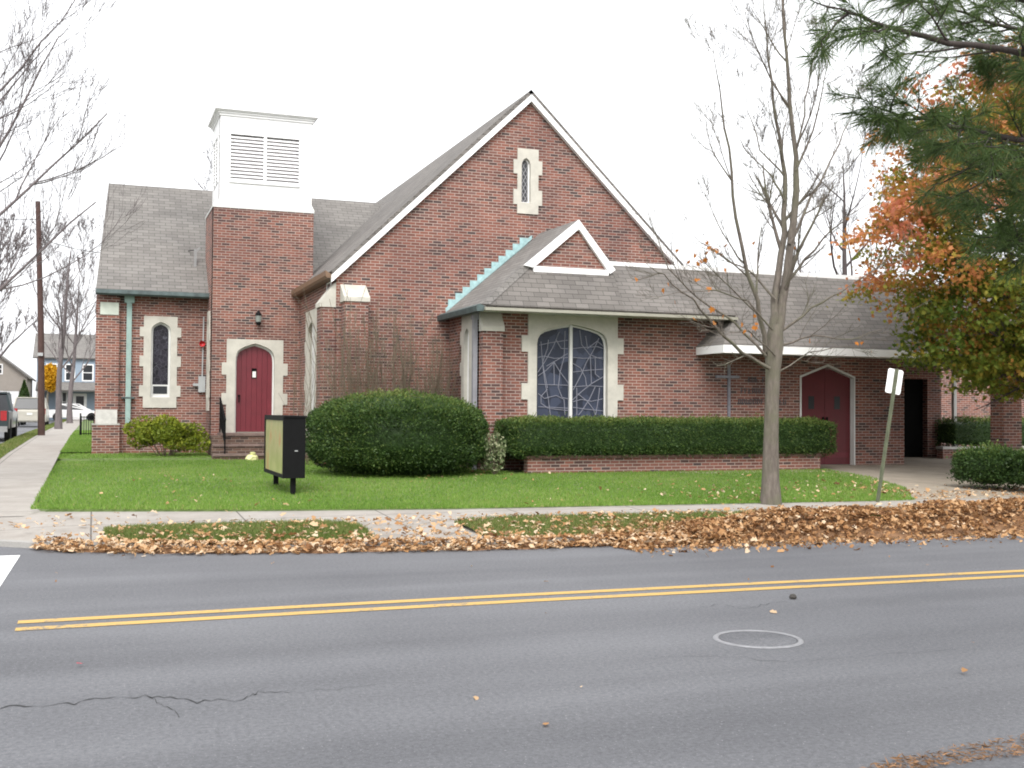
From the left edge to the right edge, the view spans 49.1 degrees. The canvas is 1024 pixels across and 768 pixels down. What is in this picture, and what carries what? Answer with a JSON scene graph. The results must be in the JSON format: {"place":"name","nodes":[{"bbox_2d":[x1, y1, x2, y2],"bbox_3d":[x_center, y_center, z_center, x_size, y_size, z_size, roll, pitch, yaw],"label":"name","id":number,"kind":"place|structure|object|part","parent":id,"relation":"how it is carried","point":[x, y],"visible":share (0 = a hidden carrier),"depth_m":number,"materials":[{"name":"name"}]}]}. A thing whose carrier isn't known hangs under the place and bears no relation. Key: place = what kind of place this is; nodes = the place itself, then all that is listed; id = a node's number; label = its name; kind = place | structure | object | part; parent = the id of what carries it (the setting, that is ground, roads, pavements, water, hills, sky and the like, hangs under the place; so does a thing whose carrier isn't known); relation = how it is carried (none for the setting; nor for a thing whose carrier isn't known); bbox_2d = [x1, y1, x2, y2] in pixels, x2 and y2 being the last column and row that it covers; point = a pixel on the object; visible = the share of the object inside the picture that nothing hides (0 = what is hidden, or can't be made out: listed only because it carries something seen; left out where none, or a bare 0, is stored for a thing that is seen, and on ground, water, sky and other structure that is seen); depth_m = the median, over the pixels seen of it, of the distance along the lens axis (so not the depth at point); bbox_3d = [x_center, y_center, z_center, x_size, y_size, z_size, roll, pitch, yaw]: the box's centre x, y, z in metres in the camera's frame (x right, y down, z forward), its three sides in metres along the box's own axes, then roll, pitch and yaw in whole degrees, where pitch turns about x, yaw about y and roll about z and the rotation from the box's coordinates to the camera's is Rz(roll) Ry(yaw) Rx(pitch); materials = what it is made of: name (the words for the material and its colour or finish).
{"place":"outdoors","nodes":[
{"label":"outdoors","id":0,"kind":"place"},
{"bbox_2d":[18,380,29,396],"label":"evergreen tree","id":1,"kind":"object","parent":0,"point":[24,390],"visible":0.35,"depth_m":91.68,"materials":[{"name":"green plant"}]},
{"bbox_2d":[0,420,54,443],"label":"side road","id":2,"kind":"structure","parent":0,"point":[24,428],"depth_m":64.27,"materials":[{"name":"grey asphalt"}]},
{"bbox_2d":[0,392,17,440],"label":"pickup truck","id":3,"kind":"object","parent":2,"relation":"on","point":[8,420],"visible":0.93,"depth_m":41.03,"materials":[{"name":"grey paint"}]},
{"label":"windows","id":4,"kind":"part","parent":3,"relation":"part of","materials":[{"name":"grey glass"}]},
{"bbox_2d":[0,355,35,403],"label":"house","id":5,"kind":"structure","parent":2,"relation":"on","point":[13,376],"depth_m":95.18,"materials":[{"name":"beige"}]},
{"bbox_2d":[0,364,2,373],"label":"window","id":6,"kind":"structure","parent":5,"relation":"in","point":[1,365],"depth_m":94.92,"materials":[{"name":"white paint"}]},
{"bbox_2d":[0,391,18,403],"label":"door","id":7,"kind":"structure","parent":5,"relation":"in","point":[14,394],"depth_m":95.21,"materials":[{"name":"white paint"}]},
{"bbox_2d":[13,397,48,425],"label":"minivan","id":8,"kind":"object","parent":2,"relation":"on","point":[26,408],"visible":0.52,"depth_m":68.08,"materials":[{"name":"beige paint"}]},
{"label":"windows","id":9,"kind":"part","parent":8,"relation":"part of","materials":[{"name":"white glass"}]},
{"bbox_2d":[45,362,56,406],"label":"yellow tree","id":10,"kind":"object","parent":2,"relation":"on","point":[50,376],"visible":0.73,"depth_m":88.44,"materials":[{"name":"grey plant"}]},
{"bbox_2d":[33,333,95,419],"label":"house","id":11,"kind":"structure","parent":2,"relation":"on","point":[84,389],"depth_m":104.58,"materials":[{"name":"blue"}]},
{"bbox_2d":[62,392,66,403],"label":"window","id":12,"kind":"structure","parent":11,"relation":"in","point":[64,394],"depth_m":104.06,"materials":[{"name":"white paint"}]},
{"bbox_2d":[65,364,74,380],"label":"window","id":13,"kind":"structure","parent":11,"relation":"in","point":[68,366],"depth_m":104.21,"materials":[{"name":"white paint"}]},
{"bbox_2d":[73,393,86,418],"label":"door","id":14,"kind":"structure","parent":11,"relation":"in","point":[78,398],"depth_m":104.52,"materials":[{"name":"white paint"}]},
{"bbox_2d":[82,364,93,380],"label":"window","id":15,"kind":"structure","parent":11,"relation":"in","point":[87,373],"depth_m":104.84,"materials":[{"name":"white paint"}]},
{"bbox_2d":[49,404,94,420],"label":"sedan","id":16,"kind":"object","parent":2,"relation":"on","point":[77,409],"visible":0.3,"depth_m":93.33,"materials":[{"name":"white paint"}]},
{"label":"windows","id":17,"kind":"part","parent":16,"relation":"part of","materials":[{"name":"white glass"}]},
{"bbox_2d":[0,0,148,290],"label":"bare tree","id":18,"kind":"object","parent":2,"relation":"on","point":[28,62],"visible":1,"depth_m":18.95,"materials":[{"name":"grey plant"}]},
{"bbox_2d":[0,419,65,457],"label":"side verge grass","id":19,"kind":"structure","parent":0,"point":[11,444],"depth_m":36.73,"materials":[{"name":"green plant"}]},
{"bbox_2d":[0,419,83,516],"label":"side pavement","id":20,"kind":"structure","parent":0,"point":[26,467],"depth_m":23.41,"materials":[{"name":"concrete"}]},
{"bbox_2d":[36,201,44,434],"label":"utility pole","id":21,"kind":"object","parent":20,"relation":"on","point":[41,388],"visible":0.79,"depth_m":43.32,"materials":[{"name":"brown wood"}]},
{"bbox_2d":[0,219,193,327],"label":"overhead wire","id":22,"kind":"object","parent":21,"relation":"attached to","point":[55,243],"visible":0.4,"depth_m":43.28,"materials":[{"name":"black metal"}]},
{"bbox_2d":[15,244,97,422],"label":"bare tree","id":23,"kind":"object","parent":20,"relation":"on","point":[69,418],"visible":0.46,"depth_m":78.41,"materials":[{"name":"grey plant"}]},
{"bbox_2d":[18,200,102,428],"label":"bare tree","id":24,"kind":"object","parent":20,"relation":"on","point":[58,424],"visible":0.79,"depth_m":56.66,"materials":[{"name":"grey plant"}]},
{"bbox_2d":[64,419,92,450],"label":"side lawn","id":25,"kind":"structure","parent":0,"point":[84,425],"depth_m":64.17,"materials":[{"name":"plant"}]},
{"bbox_2d":[79,413,93,435],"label":"iron fence","id":26,"kind":"object","parent":25,"relation":"on","point":[80,429],"visible":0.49,"depth_m":42.95,"materials":[{"name":"black metal"}]},
{"bbox_2d":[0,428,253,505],"bbox_3d":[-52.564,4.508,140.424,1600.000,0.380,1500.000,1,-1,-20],"label":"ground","id":27,"kind":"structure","parent":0,"point":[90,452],"depth_m":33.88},
{"bbox_2d":[0,212,36,356],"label":"bare tree","id":28,"kind":"object","parent":27,"relation":"on","point":[7,290],"visible":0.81,"depth_m":85.89,"materials":[{"name":"grey plant"}]},
{"bbox_2d":[188,137,236,432],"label":"bare tree","id":29,"kind":"object","parent":27,"relation":"on","point":[211,166],"visible":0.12,"depth_m":61.27,"materials":[{"name":"grey plant"}]},
{"bbox_2d":[0,536,681,548],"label":"kerb","id":30,"kind":"structure","parent":27,"relation":"on","point":[16,543],"depth_m":12.81,"materials":[{"name":"concrete"}]},
{"bbox_2d":[91,90,1023,470],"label":"church","id":31,"kind":"structure","parent":27,"relation":"on","point":[517,226],"depth_m":27.58,"materials":[{"name":"red brick"}]},
{"bbox_2d":[139,316,180,407],"bbox_3d":[-9.457,-0.586,30.095,1.060,2.450,0.235,1,-1,-20],"label":"window","id":32,"kind":"structure","parent":31,"relation":"in","point":[159,361],"depth_m":30.08,"materials":[{"name":"stone"}]},
{"bbox_2d":[206,311,209,410],"bbox_3d":[-8.025,-0.609,29.956,0.235,2.650,0.700,1,-1,-20],"label":"pipe","id":33,"kind":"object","parent":31,"relation":"in","point":[208,313],"depth_m":29.74,"materials":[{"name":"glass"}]},
{"bbox_2d":[219,397,225,453],"bbox_3d":[-7.382,1.048,28.559,0.040,1.418,1.316,1,-1,-20],"label":"handrail","id":34,"kind":"object","parent":31,"relation":"on","point":[222,422],"visible":1,"depth_m":28.48,"materials":[{"name":"black metal"}]},
{"bbox_2d":[236,346,271,431],"bbox_3d":[-6.839,0.088,29.717,1.000,2.360,0.130,1,-1,-20],"label":"door","id":35,"kind":"structure","parent":31,"relation":"in","point":[253,364],"depth_m":29.70,"materials":[{"name":"red paint"}]},
{"bbox_2d":[304,309,316,434],"bbox_3d":[-4.980,-0.261,28.364,0.235,3.220,1.840,1,-1,-20],"label":"window","id":36,"kind":"structure","parent":31,"relation":"in","point":[313,313],"depth_m":28.79,"materials":[{"name":"stone"}]},
{"bbox_2d":[326,281,331,290],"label":"roof trim","id":37,"kind":"structure","parent":31,"relation":"in","point":[328,285],"depth_m":26.46,"materials":[{"name":"white paint"}]},
{"bbox_2d":[460,314,471,403],"bbox_3d":[-0.915,-0.298,25.262,0.235,2.600,0.980,1,-1,-20],"label":"window","id":38,"kind":"structure","parent":31,"relation":"in","point":[466,327],"depth_m":25.40,"materials":[{"name":"glass"}]},
{"bbox_2d":[513,148,541,214],"bbox_3d":[0.351,-4.943,27.451,0.750,1.590,0.235,1,-1,-20],"label":"window","id":39,"kind":"structure","parent":31,"relation":"in","point":[527,166],"depth_m":27.39,"materials":[{"name":"stone"}]},
{"bbox_2d":[521,314,623,417],"bbox_3d":[1.343,-0.199,25.379,2.500,2.840,0.260,1,-1,-20],"label":"window","id":40,"kind":"structure","parent":31,"relation":"in","point":[573,360],"depth_m":25.38,"materials":[{"name":"glass"}]},
{"bbox_2d":[802,367,849,463],"bbox_3d":[7.751,0.780,27.787,1.530,2.428,0.100,1,-1,-20],"label":"double door","id":41,"kind":"structure","parent":31,"relation":"in","point":[825,392],"depth_m":27.86,"materials":[{"name":"red paint"}]},
{"bbox_2d":[904,379,922,456],"bbox_3d":[11.695,1.015,32.894,0.870,2.320,0.050,1,-1,-20],"label":"dark door","id":42,"kind":"structure","parent":31,"relation":"in","point":[913,388],"depth_m":32.90,"materials":[{"name":"black"}]},
{"bbox_2d":[524,453,821,473],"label":"planter wall","id":43,"kind":"structure","parent":27,"relation":"on","point":[583,463],"depth_m":24.57,"materials":[{"name":"red brick"}]},
{"bbox_2d":[491,412,838,460],"bbox_3d":[3.572,1.195,25.167,8.405,1.157,1.663,1,-1,-20],"label":"hedge","id":44,"kind":"object","parent":43,"relation":"on","point":[550,435],"visible":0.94,"depth_m":24.45,"materials":[{"name":"green plant"}]},
{"bbox_2d":[772,88,924,277],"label":"bare tree","id":45,"kind":"object","parent":27,"relation":"on","point":[845,264],"visible":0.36,"depth_m":42.95,"materials":[{"name":"grey plant"}]},
{"bbox_2d":[826,34,1023,410],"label":"maple tree","id":46,"kind":"object","parent":27,"relation":"on","point":[985,332],"visible":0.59,"depth_m":22.68,"materials":[{"name":"orange plant"}]},
{"bbox_2d":[30,430,915,511],"bbox_3d":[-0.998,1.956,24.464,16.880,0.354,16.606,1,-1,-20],"label":"lawn","id":47,"kind":"structure","parent":0,"point":[163,459],"depth_m":19.89,"materials":[{"name":"plant"}]},
{"bbox_2d":[122,411,210,455],"bbox_3d":[-8.698,1.270,28.282,2.209,1.199,1.407,1,-1,-20],"label":"shrub","id":48,"kind":"object","parent":47,"relation":"on","point":[169,433],"visible":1,"depth_m":28.12,"materials":[{"name":"green plant"}]},
{"bbox_2d":[245,452,257,460],"bbox_3d":[-6.451,1.799,27.768,0.316,0.248,0.358,1,-1,-20],"label":"plastic bag","id":49,"kind":"object","parent":47,"relation":"on","point":[252,456],"visible":0.83,"depth_m":27.67,"materials":[{"name":"plastic"}]},
{"bbox_2d":[264,415,306,493],"bbox_3d":[-3.840,1.228,18.881,0.375,1.400,2.140,1,-1,-20],"label":"sign cabinet","id":50,"kind":"object","parent":47,"relation":"on","point":[284,446],"visible":0.93,"depth_m":17.95,"materials":[{"name":"black metal"}]},
{"bbox_2d":[281,273,460,466],"bbox_3d":[-3.514,-0.267,25.602,4.854,4.328,2.902,0,-1,18],"label":"bare shrub","id":51,"kind":"object","parent":47,"relation":"on","point":[350,379],"visible":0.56,"depth_m":25.12,"materials":[{"name":"brown plant"}]},
{"bbox_2d":[305,387,489,477],"bbox_3d":[-2.341,1.049,22.965,3.890,2.037,3.475,1,-1,-20],"label":"hedge","id":52,"kind":"object","parent":47,"relation":"on","point":[400,433],"visible":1,"depth_m":21.74,"materials":[{"name":"green plant"}]},
{"bbox_2d":[479,430,506,474],"bbox_3d":[-0.393,1.426,23.081,0.609,0.964,0.580,1,-1,-20],"label":"shrub","id":53,"kind":"object","parent":47,"relation":"on","point":[493,446],"visible":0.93,"depth_m":22.99,"materials":[{"name":"green plant"}]},
{"bbox_2d":[621,0,929,504],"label":"bare tree","id":54,"kind":"object","parent":47,"relation":"on","point":[773,343],"visible":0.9,"depth_m":17.65,"materials":[{"name":"grey plant"}]},
{"bbox_2d":[0,497,1021,544],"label":"pavement","id":55,"kind":"structure","parent":0,"point":[69,525],"depth_m":15.14,"materials":[{"name":"concrete"}]},
{"bbox_2d":[876,368,902,501],"bbox_3d":[6.154,0.862,18.355,0.617,2.253,0.132,1,-2,-31],"label":"street sign","id":56,"kind":"object","parent":55,"relation":"on","point":[894,382],"visible":0.91,"depth_m":18.37,"materials":[{"name":"white metal"}]},
{"bbox_2d":[0,533,1023,767],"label":"road","id":57,"kind":"structure","parent":0,"point":[523,671],"depth_m":7.17,"materials":[{"name":"grey asphalt"}]},
{"bbox_2d":[0,555,19,585],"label":"crosswalk line","id":58,"kind":"object","parent":57,"relation":"on","point":[8,562],"visible":1,"depth_m":11.38,"materials":[{"name":"white paint"}]},
{"bbox_2d":[0,682,393,708],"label":"road crack","id":59,"kind":"object","parent":57,"relation":"on","point":[160,696],"visible":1,"depth_m":6.16,"materials":[{"name":"black asphalt"}]},
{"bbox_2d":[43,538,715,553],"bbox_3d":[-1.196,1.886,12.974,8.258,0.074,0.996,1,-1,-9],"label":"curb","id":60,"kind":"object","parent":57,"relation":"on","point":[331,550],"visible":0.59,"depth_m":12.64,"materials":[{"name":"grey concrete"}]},
{"bbox_2d":[0,468,1023,724],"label":"fallen leaves","id":61,"kind":"object","parent":57,"relation":"on","point":[358,544],"visible":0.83,"depth_m":13.03,"materials":[{"name":"brown plant"}]},
{"bbox_2d":[15,575,1023,630],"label":"yellow line","id":62,"kind":"object","parent":57,"relation":"on","point":[416,606],"visible":1,"depth_m":9.28,"materials":[{"name":"paint"}]},
{"bbox_2d":[17,570,1023,623],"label":"yellow line","id":63,"kind":"object","parent":57,"relation":"on","point":[401,601],"visible":1,"depth_m":9.58,"materials":[{"name":"paint"}]},
{"bbox_2d":[713,630,803,648],"bbox_3d":[1.736,1.798,7.905,0.630,0.007,0.630,1,-1,-20],"label":"manhole cover","id":64,"kind":"object","parent":57,"relation":"on","point":[762,639],"visible":1,"depth_m":7.88,"materials":[{"name":"metal"}]},
{"bbox_2d":[552,496,1023,556],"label":"leaf pile","id":65,"kind":"object","parent":57,"relation":"on","point":[743,520],"depth_m":14.42,"materials":[{"name":"brown plant"}]},
{"bbox_2d":[789,594,796,598],"bbox_3d":[2.419,1.827,9.637,0.065,0.045,0.066,1,-1,-20],"label":"pebble","id":66,"kind":"object","parent":57,"relation":"on","point":[792,596],"visible":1,"depth_m":9.62,"materials":[{"name":"grey stone"}]},
{"bbox_2d":[860,733,1023,767],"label":"fallen leaves","id":67,"kind":"object","parent":57,"relation":"on","point":[928,761],"visible":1,"depth_m":5.18,"materials":[{"name":"brown plant"}]},
{"bbox_2d":[0,0,1023,396],"label":"sky","id":68,"kind":"structure","parent":0,"point":[392,86],"materials":[{"name":"white"}]},
{"bbox_2d":[674,457,1023,499],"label":"driveway","id":69,"kind":"structure","parent":0,"point":[927,472],"depth_m":24.14,"materials":[{"name":"beige concrete"}]},
{"bbox_2d":[936,446,1023,458],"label":"planter wall","id":70,"kind":"structure","parent":69,"relation":"on","point":[943,452],"depth_m":31.86,"materials":[{"name":"red brick"}]},
{"bbox_2d":[934,411,1023,449],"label":"hedge","id":71,"kind":"object","parent":70,"relation":"on","point":[965,431],"visible":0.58,"depth_m":32.54,"materials":[{"name":"green plant"}]},
{"bbox_2d":[945,439,1022,489],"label":"bush","id":72,"kind":"object","parent":69,"relation":"on","point":[984,465],"visible":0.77,"depth_m":20.81,"materials":[{"name":"green plant"}]},
{"bbox_2d":[1009,446,1023,486],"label":"bush","id":73,"kind":"object","parent":69,"relation":"on","point":[1018,464],"visible":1,"depth_m":20.25,"materials":[{"name":"green plant"}]},
{"label":"near pavement","id":74,"kind":"structure","parent":0,"visible":0},
{"bbox_2d":[786,0,1023,317],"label":"pine tree","id":75,"kind":"object","parent":74,"relation":"on","point":[897,127],"visible":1,"depth_m":5.09,"materials":[{"name":"green plant"}]},
{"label":"verge","id":76,"kind":"structure","parent":0,"visible":0},
{"bbox_2d":[103,506,891,543],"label":"verge grass","id":77,"kind":"structure","parent":76,"relation":"on","point":[189,527],"depth_m":13.81,"materials":[{"name":"green plant"}]}
]}

